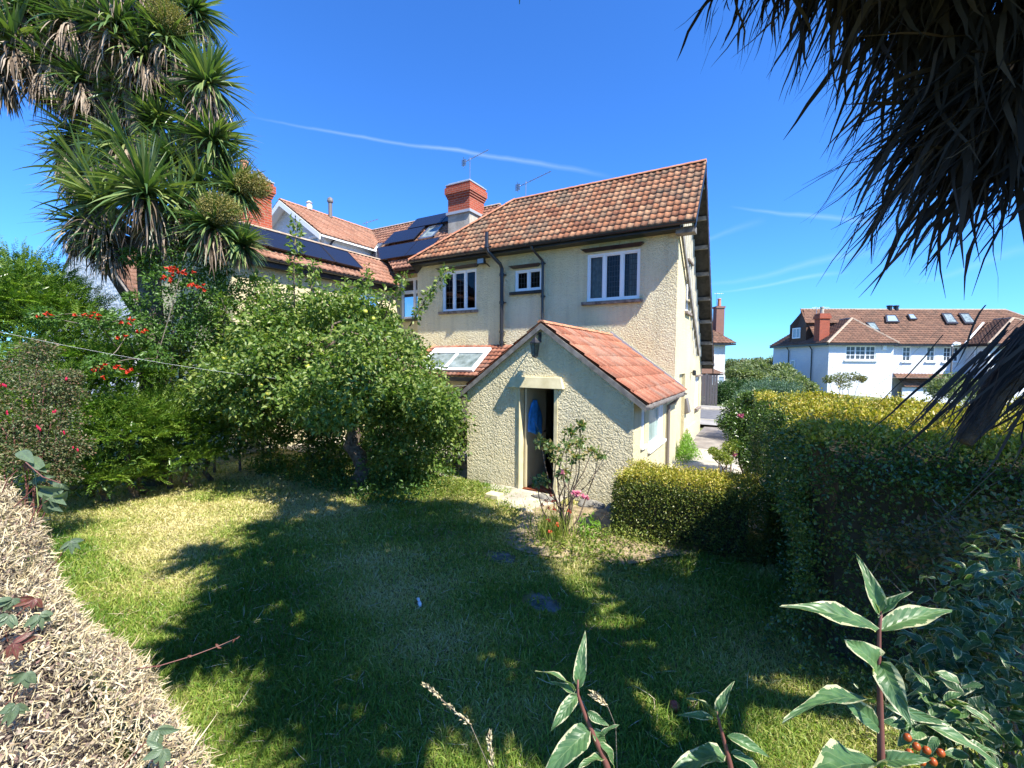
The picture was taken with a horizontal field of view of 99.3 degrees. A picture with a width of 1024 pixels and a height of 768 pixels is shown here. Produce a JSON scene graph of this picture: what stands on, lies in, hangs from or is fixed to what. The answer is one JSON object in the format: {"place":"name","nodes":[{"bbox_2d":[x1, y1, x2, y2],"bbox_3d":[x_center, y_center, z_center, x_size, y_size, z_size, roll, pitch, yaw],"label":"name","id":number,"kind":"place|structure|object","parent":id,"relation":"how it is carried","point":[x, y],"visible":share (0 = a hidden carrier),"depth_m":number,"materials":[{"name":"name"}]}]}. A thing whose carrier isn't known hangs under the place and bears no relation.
{"place":"outdoors","nodes":[
{"label":"outdoors","id":0,"kind":"place"},
{"bbox_2d":[279,428,466,477],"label":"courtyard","id":1,"kind":"structure","parent":0,"point":[463,465],"depth_m":10.01,"materials":[{"name":"concrete"}]},
{"bbox_2d":[1,363,958,531],"bbox_3d":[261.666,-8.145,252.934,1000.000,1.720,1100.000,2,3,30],"label":"ground","id":2,"kind":"structure","parent":0,"point":[701,428],"depth_m":12.35,"materials":[{"name":"plant"}]},
{"bbox_2d":[51,255,139,413],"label":"white house","id":3,"kind":"structure","parent":2,"relation":"on","point":[110,285],"depth_m":15.09,"materials":[{"name":"white paint"}]},
{"bbox_2d":[0,453,225,767],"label":"dry hedge","id":4,"kind":"object","parent":2,"relation":"on","point":[60,724],"visible":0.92,"depth_m":2.14,"materials":[{"name":"beige plant"}]},
{"bbox_2d":[15,448,67,517],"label":"broad leaf creeper","id":5,"kind":"object","parent":4,"relation":"attached to","point":[45,493],"visible":0.91,"depth_m":2.90,"materials":[{"name":"green plant"}]},
{"bbox_2d":[0,457,239,767],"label":"creeper","id":6,"kind":"object","parent":4,"relation":"attached to","point":[159,754],"visible":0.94,"depth_m":2.05,"materials":[{"name":"green plant"}]},
{"bbox_2d":[0,235,245,505],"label":"conifer hedge","id":7,"kind":"object","parent":2,"relation":"on","point":[115,412],"visible":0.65,"depth_m":7.20,"materials":[{"name":"green plant"}]},
{"bbox_2d":[0,226,247,477],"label":"trumpet vine","id":8,"kind":"object","parent":7,"relation":"attached to","point":[137,321],"visible":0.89,"depth_m":7.48,"materials":[{"name":"green plant"}]},
{"bbox_2d":[0,0,276,486],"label":"cabbage palm","id":9,"kind":"object","parent":2,"relation":"on","point":[104,68],"visible":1,"depth_m":7.73,"materials":[{"name":"green plant"}]},
{"bbox_2d":[164,212,476,491],"bbox_3d":[-3.724,-0.373,8.521,6.753,5.175,4.554,2,3,30],"label":"apple tree","id":10,"kind":"object","parent":2,"relation":"on","point":[283,353],"visible":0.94,"depth_m":7.27,"materials":[{"name":"green plant"}]},
{"bbox_2d":[193,386,466,472],"bbox_3d":[-3.827,0.650,10.127,6.323,2.610,2.814,0,3,-7],"label":"leafy shrub","id":11,"kind":"object","parent":2,"relation":"on","point":[258,444],"visible":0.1,"depth_m":9.51,"materials":[{"name":"green plant"}]},
{"bbox_2d":[161,160,500,454],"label":"neighbouring house","id":12,"kind":"structure","parent":2,"relation":"on","point":[340,248],"depth_m":15.00,"materials":[{"name":"orange"}]},
{"bbox_2d":[309,236,319,241],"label":"window","id":13,"kind":"structure","parent":12,"relation":"in","point":[314,238],"depth_m":15.13,"materials":[{"name":"white glass"}]},
{"bbox_2d":[402,277,417,318],"bbox_3d":[-3.436,-3.015,15.327,1.150,1.430,0.075,2,3,30],"label":"window","id":14,"kind":"structure","parent":12,"relation":"in","point":[414,291],"depth_m":15.34,"materials":[{"name":"white plastic"}]},
{"bbox_2d":[236,444,462,507],"bbox_3d":[-3.191,1.647,9.096,4.815,0.650,2.540,2,3,30],"label":"ground cover","id":15,"kind":"object","parent":2,"relation":"on","point":[343,475],"visible":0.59,"depth_m":8.34,"materials":[{"name":"green plant"}]},
{"bbox_2d":[407,150,713,504],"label":"cream house","id":16,"kind":"structure","parent":2,"relation":"on","point":[590,304],"depth_m":10.99,"materials":[{"name":"beige paint"}]},
{"bbox_2d":[2,332,466,385],"bbox_3d":[-3.509,-0.314,6.779,6.396,0.845,0.002,-2,4,-33],"label":"washing line","id":17,"kind":"object","parent":16,"relation":"attached to","point":[141,359],"visible":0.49,"depth_m":5.71,"materials":[{"name":"grey fabric"}]},
{"bbox_2d":[443,269,475,311],"bbox_3d":[-1.615,-2.901,13.585,1.310,1.250,0.075,2,3,30],"label":"window","id":18,"kind":"structure","parent":16,"relation":"in","point":[460,272],"depth_m":13.61,"materials":[{"name":"white plastic"}]},
{"bbox_2d":[515,268,540,291],"bbox_3d":[0.486,-2.948,12.368,0.860,0.600,0.075,2,3,30],"label":"window","id":19,"kind":"structure","parent":16,"relation":"in","point":[528,271],"depth_m":12.37,"materials":[{"name":"white plastic"}]},
{"bbox_2d":[528,400,541,435],"bbox_3d":[0.469,0.671,8.393,0.116,0.746,0.617,2,3,30],"label":"blue coat","id":20,"kind":"object","parent":16,"relation":"hanging from","point":[535,414],"visible":0.97,"depth_m":8.28,"materials":[{"name":"blue fabric"}]},
{"bbox_2d":[587,249,640,301],"bbox_3d":[2.627,-2.762,11.207,1.380,1.220,0.195,2,3,30],"label":"window","id":21,"kind":"structure","parent":16,"relation":"in","point":[597,266],"depth_m":11.17,"materials":[{"name":"white plastic"}]},
{"bbox_2d":[677,374,681,446],"bbox_3d":[4.377,0.763,11.525,0.040,2.070,0.950,2,3,30],"label":"side door","id":22,"kind":"structure","parent":16,"relation":"in","point":[680,375],"depth_m":11.72,"materials":[{"name":"beige paint"}]},
{"bbox_2d":[685,284,687,310],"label":"window","id":23,"kind":"structure","parent":16,"relation":"in","point":[686,300],"depth_m":11.99,"materials":[{"name":"white"}]},
{"bbox_2d":[695,377,697,406],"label":"window","id":24,"kind":"structure","parent":16,"relation":"in","point":[696,378],"depth_m":14.41,"materials":[{"name":"white"}]},
{"bbox_2d":[675,430,705,464],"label":"bright weed","id":25,"kind":"object","parent":2,"relation":"on","point":[687,446],"visible":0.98,"depth_m":10.77,"materials":[{"name":"green plant"}]},
{"bbox_2d":[701,374,717,405],"bbox_3d":[9.087,0.288,24.382,4.405,1.800,0.139,2,3,30],"label":"garden fence","id":26,"kind":"object","parent":2,"relation":"on","point":[706,399],"visible":0.11,"depth_m":23.42,"materials":[{"name":"grey wood"}]},
{"bbox_2d":[700,407,726,410],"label":"kerb","id":27,"kind":"structure","parent":2,"relation":"on","point":[705,408],"depth_m":22.02,"materials":[{"name":"grey concrete"}]},
{"bbox_2d":[701,293,735,395],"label":"grey house","id":28,"kind":"structure","parent":2,"relation":"on","point":[721,341],"depth_m":33.02,"materials":[{"name":"white paint"}]},
{"bbox_2d":[712,375,724,384],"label":"window","id":29,"kind":"structure","parent":28,"relation":"in","point":[722,378],"depth_m":31.62,"materials":[{"name":"white"}]},
{"bbox_2d":[701,376,790,404],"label":"dark green hedge","id":30,"kind":"object","parent":2,"relation":"on","point":[726,390],"visible":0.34,"depth_m":25.72,"materials":[{"name":"green plant"}]},
{"bbox_2d":[724,358,773,382],"bbox_3d":[21.701,-0.186,39.797,4.275,4.509,5.942,2,3,30],"label":"olive tree","id":31,"kind":"object","parent":2,"relation":"on","point":[748,369],"visible":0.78,"depth_m":38.86,"materials":[{"name":"green plant"}]},
{"bbox_2d":[725,355,772,369],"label":"tree","id":32,"kind":"object","parent":2,"relation":"on","point":[729,363],"visible":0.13,"depth_m":65.14,"materials":[{"name":"green plant"}]},
{"bbox_2d":[761,358,772,364],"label":"round tree","id":33,"kind":"object","parent":2,"relation":"on","point":[768,360],"visible":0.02,"depth_m":47.82,"materials":[{"name":"green plant"}]},
{"bbox_2d":[731,376,804,435],"bbox_3d":[7.863,0.765,13.253,1.765,2.016,2.406,6,6,61],"label":"blue green conifer","id":34,"kind":"object","parent":2,"relation":"on","point":[783,387],"visible":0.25,"depth_m":13.45,"materials":[{"name":"green plant"}]},
{"bbox_2d":[761,361,819,393],"bbox_3d":[20.688,0.315,33.409,3.822,4.162,5.252,0,3,2],"label":"leafy tree","id":35,"kind":"object","parent":2,"relation":"on","point":[788,372],"visible":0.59,"depth_m":32.50,"materials":[{"name":"green plant"}]},
{"bbox_2d":[822,371,868,399],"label":"climbing shrub","id":36,"kind":"object","parent":2,"relation":"on","point":[836,379],"visible":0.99,"depth_m":21.91,"materials":[{"name":"green plant"}]},
{"bbox_2d":[770,305,1023,408],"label":"white house","id":37,"kind":"structure","parent":2,"relation":"on","point":[876,346],"depth_m":38.48,"materials":[{"name":"white painted render"},{"name":"brown roof tile"},{"name":"glass"}]},
{"bbox_2d":[790,360,795,368],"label":"window","id":38,"kind":"structure","parent":37,"relation":"in","point":[792,362],"depth_m":41.88,"materials":[{"name":"white"}]},
{"bbox_2d":[792,328,800,338],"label":"window","id":39,"kind":"structure","parent":37,"relation":"in","point":[796,332],"depth_m":41.40,"materials":[{"name":"white"}]},
{"bbox_2d":[845,346,875,359],"bbox_3d":[29.538,-2.633,36.923,2.483,1.229,0.075,1,3,2],"label":"window","id":40,"kind":"structure","parent":37,"relation":"in","point":[852,352],"depth_m":36.92,"materials":[{"name":"white"}]},
{"bbox_2d":[902,346,910,361],"bbox_3d":[34.948,-2.659,38.596,0.737,1.338,0.330,2,3,21],"label":"window","id":41,"kind":"structure","parent":37,"relation":"in","point":[906,352],"depth_m":38.58,"materials":[{"name":"white"}]},
{"bbox_2d":[926,346,934,361],"bbox_3d":[37.000,-2.653,38.506,0.737,1.335,0.330,2,3,21],"label":"window","id":42,"kind":"structure","parent":37,"relation":"in","point":[930,357],"depth_m":38.50,"materials":[{"name":"white"}]},
{"bbox_2d":[943,347,958,361],"bbox_3d":[38.697,-2.612,38.425,1.333,1.315,0.075,1,3,2],"label":"window","id":43,"kind":"structure","parent":37,"relation":"in","point":[946,350],"depth_m":38.42,"materials":[{"name":"white"}]},
{"bbox_2d":[921,371,977,403],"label":"green shrub","id":44,"kind":"object","parent":2,"relation":"on","point":[933,387],"visible":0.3,"depth_m":19.86,"materials":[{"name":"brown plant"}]},
{"bbox_2d":[948,342,960,398],"bbox_3d":[27.454,0.175,27.090,0.545,5.598,0.255,0,3,-11],"label":"street lamp","id":45,"kind":"object","parent":2,"relation":"on","point":[955,343],"visible":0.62,"depth_m":26.97,"materials":[{"name":"grey metal"}]},
{"bbox_2d":[0,0,1023,363],"label":"sky","id":46,"kind":"structure","parent":0,"point":[372,107],"materials":[{"name":"blue"}]},
{"bbox_2d":[0,448,1023,767],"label":"lawn","id":47,"kind":"structure","parent":0,"point":[821,650],"depth_m":3.75,"materials":[{"name":"plant"}]},
{"bbox_2d":[0,336,98,551],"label":"fuchsia bush","id":48,"kind":"object","parent":47,"relation":"on","point":[69,378],"visible":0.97,"depth_m":5.45,"materials":[{"name":"green plant"}]},
{"bbox_2d":[200,486,219,501],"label":"grass tuft","id":49,"kind":"object","parent":47,"relation":"on","point":[210,496],"visible":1,"depth_m":7.32,"materials":[{"name":"green plant"}]},
{"bbox_2d":[416,597,421,606],"bbox_3d":[-0.917,2.133,4.272,0.040,0.044,0.150,-1,3,-30],"label":"bone shaped scrap","id":50,"kind":"object","parent":47,"relation":"on","point":[419,602],"visible":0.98,"depth_m":4.24,"materials":[{"name":"blue"}]},
{"bbox_2d":[392,474,513,513],"bbox_3d":[-0.942,1.818,7.767,2.772,0.431,2.082,2,3,30],"label":"weed patch","id":51,"kind":"object","parent":47,"relation":"on","point":[455,478],"visible":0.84,"depth_m":7.67,"materials":[{"name":"green plant"}]},
{"bbox_2d":[421,682,489,767],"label":"grass seed stalk","id":52,"kind":"object","parent":47,"relation":"on","point":[449,705],"depth_m":1.10,"materials":[{"name":"dry straw-coloured seed heads"},{"name":"dry grass stem"}]},
{"bbox_2d":[486,729,494,767],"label":"grass seed stalk","id":53,"kind":"object","parent":47,"relation":"on","point":[489,736],"depth_m":1.00,"materials":[{"name":"beige plant"}]},
{"bbox_2d":[485,491,503,500],"bbox_3d":[-0.305,1.943,7.500,0.270,0.130,0.200,2,3,30],"label":"concrete block","id":54,"kind":"object","parent":47,"relation":"on","point":[495,495],"depth_m":7.44,"materials":[{"name":"beige concrete"}]},
{"bbox_2d":[489,551,515,562],"bbox_3d":[-0.143,2.130,5.300,0.467,0.088,0.395,2,3,30],"label":"stepping stone","id":55,"kind":"object","parent":47,"relation":"on","point":[502,555],"visible":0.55,"depth_m":5.27,"materials":[{"name":"grey stone"}]},
{"bbox_2d":[485,500,522,520],"bbox_3d":[-0.066,1.950,6.841,0.875,0.268,0.670,2,3,30],"label":"weed patch","id":56,"kind":"object","parent":47,"relation":"on","point":[507,505],"visible":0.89,"depth_m":6.78,"materials":[{"name":"green plant"}]},
{"bbox_2d":[461,484,566,511],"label":"doorstep path","id":57,"kind":"structure","parent":47,"relation":"on","point":[518,498],"depth_m":7.57,"materials":[{"name":"concrete"}]},
{"bbox_2d":[531,493,553,501],"bbox_3d":[0.550,1.993,7.513,0.566,0.176,0.254,2,3,30],"label":"stone","id":58,"kind":"object","parent":47,"relation":"on","point":[542,496],"visible":0.46,"depth_m":7.47,"materials":[{"name":"grey stone"}]},
{"bbox_2d":[529,592,560,611],"bbox_3d":[0.306,2.184,4.319,0.456,0.088,0.382,2,3,30],"label":"stepping stone","id":59,"kind":"object","parent":47,"relation":"on","point":[551,604],"visible":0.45,"depth_m":4.27,"materials":[{"name":"grey stone"}]},
{"bbox_2d":[535,630,618,767],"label":"variegated dogwood","id":60,"kind":"object","parent":47,"relation":"on","point":[573,743],"visible":1,"depth_m":0.71,"materials":[{"name":"green plant"}]},
{"bbox_2d":[575,499,605,508],"bbox_3d":[1.278,2.007,7.159,0.511,0.220,0.273,2,3,30],"label":"stone","id":61,"kind":"object","parent":47,"relation":"on","point":[591,503],"visible":0.59,"depth_m":7.09,"materials":[{"name":"white stone"}]},
{"bbox_2d":[588,690,616,764],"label":"grass seed stalk","id":62,"kind":"object","parent":47,"relation":"on","point":[600,700],"depth_m":0.95,"materials":[{"name":"beige plant"}]},
{"bbox_2d":[503,504,703,563],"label":"soil","id":63,"kind":"structure","parent":47,"relation":"on","point":[601,516],"depth_m":5.77,"materials":[{"name":"beige soil"}]},
{"bbox_2d":[516,493,586,545],"bbox_3d":[0.507,1.728,5.902,1.072,0.745,0.863,2,3,30],"label":"red flower clump","id":64,"kind":"object","parent":63,"relation":"on","point":[548,528],"visible":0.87,"depth_m":5.82,"materials":[{"name":"green plant"}]},
{"bbox_2d":[530,419,609,532],"bbox_3d":[0.763,1.299,5.818,1.075,1.626,0.536,-1,3,-18],"label":"rose bush","id":65,"kind":"object","parent":63,"relation":"on","point":[542,480],"visible":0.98,"depth_m":5.83,"materials":[{"name":"green plant"}]},
{"bbox_2d":[572,511,606,542],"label":"broad leaf plant","id":66,"kind":"object","parent":63,"relation":"on","point":[587,525],"visible":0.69,"depth_m":5.93,"materials":[{"name":"green plant"}]},
{"bbox_2d":[492,527,718,586],"bbox_3d":[0.949,2.055,5.422,2.871,0.244,1.729,2,3,30],"label":"weed patch","id":67,"kind":"object","parent":63,"relation":"on","point":[586,548],"visible":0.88,"depth_m":5.33,"materials":[{"name":"green plant"}]},
{"bbox_2d":[568,522,708,563],"bbox_3d":[1.439,1.970,5.660,2.265,0.337,0.736,2,3,30],"label":"weed patch","id":68,"kind":"object","parent":63,"relation":"on","point":[608,533],"visible":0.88,"depth_m":5.61,"materials":[{"name":"green plant"}]},
{"bbox_2d":[605,458,769,565],"bbox_3d":[2.347,1.595,5.904,2.016,1.053,1.257,2,3,30],"label":"clipped hedge","id":69,"kind":"object","parent":63,"relation":"on","point":[706,510],"visible":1,"depth_m":5.58,"materials":[{"name":"green plant"}]},
{"bbox_2d":[604,502,622,513],"bbox_3d":[1.618,2.021,6.942,0.367,0.262,0.229,2,3,30],"label":"stone","id":70,"kind":"object","parent":47,"relation":"on","point":[607,508],"visible":0.12,"depth_m":6.90,"materials":[{"name":"grey stone"}]},
{"bbox_2d":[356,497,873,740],"bbox_3d":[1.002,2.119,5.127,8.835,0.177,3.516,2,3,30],"label":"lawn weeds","id":71,"kind":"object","parent":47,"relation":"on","point":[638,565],"visible":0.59,"depth_m":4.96,"materials":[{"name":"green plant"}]},
{"bbox_2d":[668,700,679,712],"bbox_3d":[1.114,2.220,2.992,0.080,0.069,0.080,2,3,30],"label":"fallen apple","id":72,"kind":"object","parent":47,"relation":"on","point":[673,703],"visible":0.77,"depth_m":2.97,"materials":[{"name":"red food"}]},
{"bbox_2d":[672,681,769,767],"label":"variegated dogwood","id":73,"kind":"object","parent":47,"relation":"on","point":[703,754],"visible":1,"depth_m":0.79,"materials":[{"name":"green plant"}]},
{"bbox_2d":[519,0,1023,484],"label":"overhanging palm","id":74,"kind":"object","parent":47,"relation":"on","point":[962,104],"visible":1,"depth_m":2.13,"materials":[{"name":"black plant"}]},
{"bbox_2d":[760,475,813,567],"bbox_3d":[3.779,1.637,5.459,1.303,1.018,1.591,2,3,30],"label":"clipped hedge","id":75,"kind":"object","parent":47,"relation":"on","point":[773,514],"visible":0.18,"depth_m":5.18,"materials":[{"name":"green plant"}]},
{"bbox_2d":[746,385,1023,709],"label":"clipped hedge","id":76,"kind":"object","parent":47,"relation":"on","point":[859,480],"visible":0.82,"depth_m":3.37,"materials":[{"name":"green plant"}]},
{"bbox_2d":[780,553,999,767],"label":"variegated dogwood","id":77,"kind":"object","parent":47,"relation":"on","point":[890,686],"visible":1,"depth_m":0.61,"materials":[{"name":"green plant"}]},
{"bbox_2d":[863,468,1023,767],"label":"tangled undergrowth","id":78,"kind":"object","parent":47,"relation":"on","point":[894,548],"visible":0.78,"depth_m":2.41,"materials":[{"name":"green plant"}]},
{"bbox_2d":[876,508,1023,767],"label":"variegated shrub","id":79,"kind":"object","parent":47,"relation":"on","point":[941,687],"visible":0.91,"depth_m":1.43,"materials":[{"name":"green plant"}]},
{"bbox_2d":[700,419,720,424],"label":"pavement","id":80,"kind":"structure","parent":0,"point":[706,422],"depth_m":16.73,"materials":[{"name":"grey concrete"}]},
{"bbox_2d":[700,409,729,418],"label":"road","id":81,"kind":"structure","parent":0,"point":[708,414],"depth_m":20.08,"materials":[{"name":"grey asphalt"}]},
{"bbox_2d":[701,405,735,407],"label":"pavement","id":82,"kind":"structure","parent":0,"point":[712,406],"depth_m":22.81,"materials":[{"name":"grey concrete"}]},
{"bbox_2d":[670,448,778,532],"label":"concrete path","id":83,"kind":"structure","parent":0,"point":[707,461],"depth_m":10.23,"materials":[{"name":"grey concrete"}]},
{"bbox_2d":[706,438,743,473],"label":"pale shrub","id":84,"kind":"object","parent":83,"relation":"on","point":[725,458],"visible":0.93,"depth_m":8.53,"materials":[{"name":"green plant"}]},
{"bbox_2d":[713,386,772,475],"bbox_3d":[4.855,1.016,8.942,1.336,1.934,1.689,2,3,30],"label":"pink rose bush","id":85,"kind":"object","parent":83,"relation":"on","point":[733,424],"visible":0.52,"depth_m":8.91,"materials":[{"name":"green plant"}]},
{"bbox_2d":[743,389,840,525],"bbox_3d":[4.133,1.083,6.534,1.202,2.033,1.336,2,3,30],"label":"clipped hedge","id":86,"kind":"object","parent":83,"relation":"on","point":[767,397],"visible":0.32,"depth_m":6.41,"materials":[{"name":"green plant"}]},
{"bbox_2d":[691,427,765,454],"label":"driveway","id":87,"kind":"structure","parent":0,"point":[707,437],"depth_m":13.68,"materials":[{"name":"grey concrete"}]}
]}

